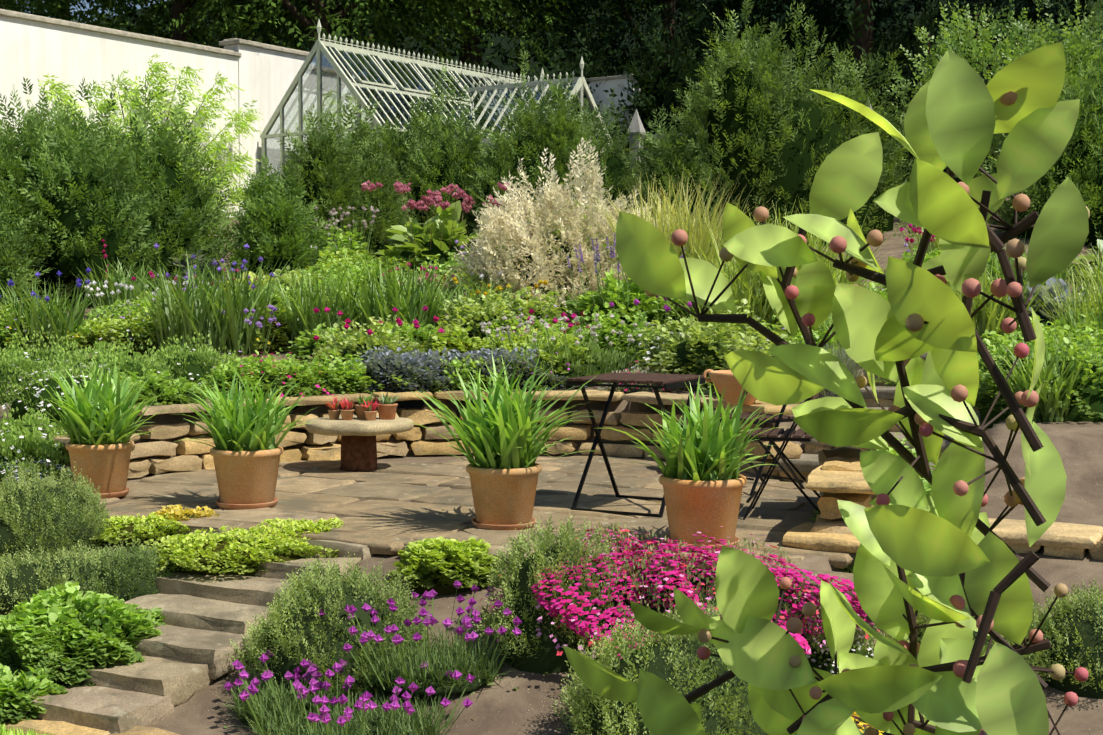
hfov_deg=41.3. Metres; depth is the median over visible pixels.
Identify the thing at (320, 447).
retaining wall stones
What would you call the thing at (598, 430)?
bistro table iron frame
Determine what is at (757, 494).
bistro chair frame
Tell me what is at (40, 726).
lawn edging stones
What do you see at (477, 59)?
lime trunk limbs
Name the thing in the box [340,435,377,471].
stone table base
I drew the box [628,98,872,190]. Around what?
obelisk
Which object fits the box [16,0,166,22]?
sky
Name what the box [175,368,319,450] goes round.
agapanthus leaves
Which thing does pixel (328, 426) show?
stone table top
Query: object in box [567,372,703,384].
bistro table slat top
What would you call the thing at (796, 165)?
shade plants
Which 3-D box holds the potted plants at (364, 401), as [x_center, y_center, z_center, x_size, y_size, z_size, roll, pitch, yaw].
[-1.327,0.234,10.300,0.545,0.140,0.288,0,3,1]
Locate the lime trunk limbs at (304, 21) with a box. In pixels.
[282,0,361,51]
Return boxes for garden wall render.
[0,15,640,217]
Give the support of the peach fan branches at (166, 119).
on the terrain at (502, 706)
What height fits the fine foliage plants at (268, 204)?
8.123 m
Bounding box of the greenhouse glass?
[266,47,603,180]
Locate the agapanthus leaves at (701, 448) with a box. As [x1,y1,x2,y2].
[610,375,789,480]
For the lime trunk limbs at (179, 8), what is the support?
on the terrain at (502, 706)
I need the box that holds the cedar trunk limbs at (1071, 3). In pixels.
[972,0,1102,24]
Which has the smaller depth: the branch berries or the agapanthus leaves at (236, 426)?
the branch berries
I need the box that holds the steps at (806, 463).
[763,350,1006,496]
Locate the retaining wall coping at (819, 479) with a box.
[45,390,889,493]
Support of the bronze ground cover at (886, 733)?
on the terrain at (502, 706)
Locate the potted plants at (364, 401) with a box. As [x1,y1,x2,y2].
[324,391,398,410]
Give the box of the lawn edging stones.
[1,717,179,734]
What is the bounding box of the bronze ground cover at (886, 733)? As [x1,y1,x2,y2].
[852,714,985,734]
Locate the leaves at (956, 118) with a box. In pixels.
[562,42,1088,734]
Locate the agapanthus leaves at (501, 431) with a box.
[407,351,598,468]
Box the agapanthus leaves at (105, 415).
[21,357,170,445]
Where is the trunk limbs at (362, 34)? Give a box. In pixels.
[337,3,372,50]
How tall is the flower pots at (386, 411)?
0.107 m
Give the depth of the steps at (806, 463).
10.04 m
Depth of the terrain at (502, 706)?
7.27 m
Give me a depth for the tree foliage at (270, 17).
45.62 m
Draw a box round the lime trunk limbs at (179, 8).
[171,0,199,42]
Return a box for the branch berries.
[644,91,1089,734]
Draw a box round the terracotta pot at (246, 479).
[210,446,283,509]
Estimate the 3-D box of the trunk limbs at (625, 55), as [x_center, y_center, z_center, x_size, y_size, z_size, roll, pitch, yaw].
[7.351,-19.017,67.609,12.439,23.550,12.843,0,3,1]
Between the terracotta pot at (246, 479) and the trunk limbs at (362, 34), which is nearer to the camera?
the terracotta pot at (246, 479)
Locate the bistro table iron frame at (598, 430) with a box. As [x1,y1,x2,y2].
[566,378,704,517]
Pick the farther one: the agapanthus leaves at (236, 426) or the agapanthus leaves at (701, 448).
the agapanthus leaves at (236, 426)
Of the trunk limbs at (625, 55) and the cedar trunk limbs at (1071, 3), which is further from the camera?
the trunk limbs at (625, 55)
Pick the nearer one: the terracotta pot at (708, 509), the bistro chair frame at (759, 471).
the terracotta pot at (708, 509)
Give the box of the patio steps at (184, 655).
[23,510,856,733]
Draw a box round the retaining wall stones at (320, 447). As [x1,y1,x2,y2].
[58,407,876,534]
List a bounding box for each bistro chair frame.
[720,390,804,495]
[743,397,820,519]
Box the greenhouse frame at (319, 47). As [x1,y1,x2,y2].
[260,19,610,189]
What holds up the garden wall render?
on the terrain at (502, 706)
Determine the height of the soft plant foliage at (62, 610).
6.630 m
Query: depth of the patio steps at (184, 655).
6.52 m
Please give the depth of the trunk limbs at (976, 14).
62.58 m
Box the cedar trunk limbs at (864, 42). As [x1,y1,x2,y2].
[758,0,874,89]
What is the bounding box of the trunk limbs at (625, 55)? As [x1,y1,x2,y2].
[577,0,823,83]
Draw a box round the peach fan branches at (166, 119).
[54,74,238,196]
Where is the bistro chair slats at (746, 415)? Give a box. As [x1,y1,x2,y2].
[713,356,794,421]
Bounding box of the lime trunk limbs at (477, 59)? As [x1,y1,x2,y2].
[460,1,481,70]
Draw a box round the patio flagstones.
[59,456,855,568]
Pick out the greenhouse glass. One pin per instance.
(332, 81)
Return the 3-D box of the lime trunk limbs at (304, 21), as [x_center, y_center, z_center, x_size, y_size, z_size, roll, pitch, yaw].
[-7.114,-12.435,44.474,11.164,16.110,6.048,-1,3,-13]
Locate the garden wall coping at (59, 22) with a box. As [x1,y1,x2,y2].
[0,9,638,81]
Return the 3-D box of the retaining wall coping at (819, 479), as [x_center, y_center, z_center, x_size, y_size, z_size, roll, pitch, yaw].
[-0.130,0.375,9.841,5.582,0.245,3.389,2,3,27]
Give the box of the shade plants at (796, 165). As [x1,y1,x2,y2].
[0,45,1102,734]
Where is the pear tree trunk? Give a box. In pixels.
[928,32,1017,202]
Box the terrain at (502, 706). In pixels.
[0,0,1102,734]
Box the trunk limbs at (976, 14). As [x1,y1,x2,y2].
[958,0,1029,71]
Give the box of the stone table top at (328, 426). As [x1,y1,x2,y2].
[305,415,413,435]
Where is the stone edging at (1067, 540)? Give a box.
[782,518,1102,560]
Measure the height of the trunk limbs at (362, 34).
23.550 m
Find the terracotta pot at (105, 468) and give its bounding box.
[65,440,133,498]
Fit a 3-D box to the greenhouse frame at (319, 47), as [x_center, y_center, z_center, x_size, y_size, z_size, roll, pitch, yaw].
[-1.888,-6.208,36.829,5.959,3.925,9.190,2,4,34]
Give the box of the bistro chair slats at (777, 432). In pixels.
[746,393,818,438]
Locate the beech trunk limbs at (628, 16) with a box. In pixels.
[619,0,675,69]
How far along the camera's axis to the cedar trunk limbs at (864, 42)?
44.95 m
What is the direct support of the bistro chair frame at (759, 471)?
on the patio flagstones
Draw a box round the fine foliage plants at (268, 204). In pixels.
[0,0,1102,734]
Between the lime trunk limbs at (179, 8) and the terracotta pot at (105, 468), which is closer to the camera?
the terracotta pot at (105, 468)
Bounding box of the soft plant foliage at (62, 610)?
[0,0,1102,734]
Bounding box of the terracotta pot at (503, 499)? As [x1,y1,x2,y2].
[466,463,541,529]
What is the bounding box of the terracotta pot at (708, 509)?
[659,474,746,551]
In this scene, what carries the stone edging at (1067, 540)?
on the terrain at (502, 706)
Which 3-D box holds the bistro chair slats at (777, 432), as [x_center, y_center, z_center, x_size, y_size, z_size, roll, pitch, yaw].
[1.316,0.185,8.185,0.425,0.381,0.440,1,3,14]
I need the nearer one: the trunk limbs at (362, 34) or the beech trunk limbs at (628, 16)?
the beech trunk limbs at (628, 16)
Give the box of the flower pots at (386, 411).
[328,403,397,420]
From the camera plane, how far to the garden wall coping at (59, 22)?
32.54 m
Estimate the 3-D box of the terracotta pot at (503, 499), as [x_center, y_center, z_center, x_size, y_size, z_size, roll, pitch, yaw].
[-0.254,0.683,7.820,0.406,0.330,0.406,0,3,1]
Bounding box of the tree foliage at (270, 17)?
[0,0,1100,181]

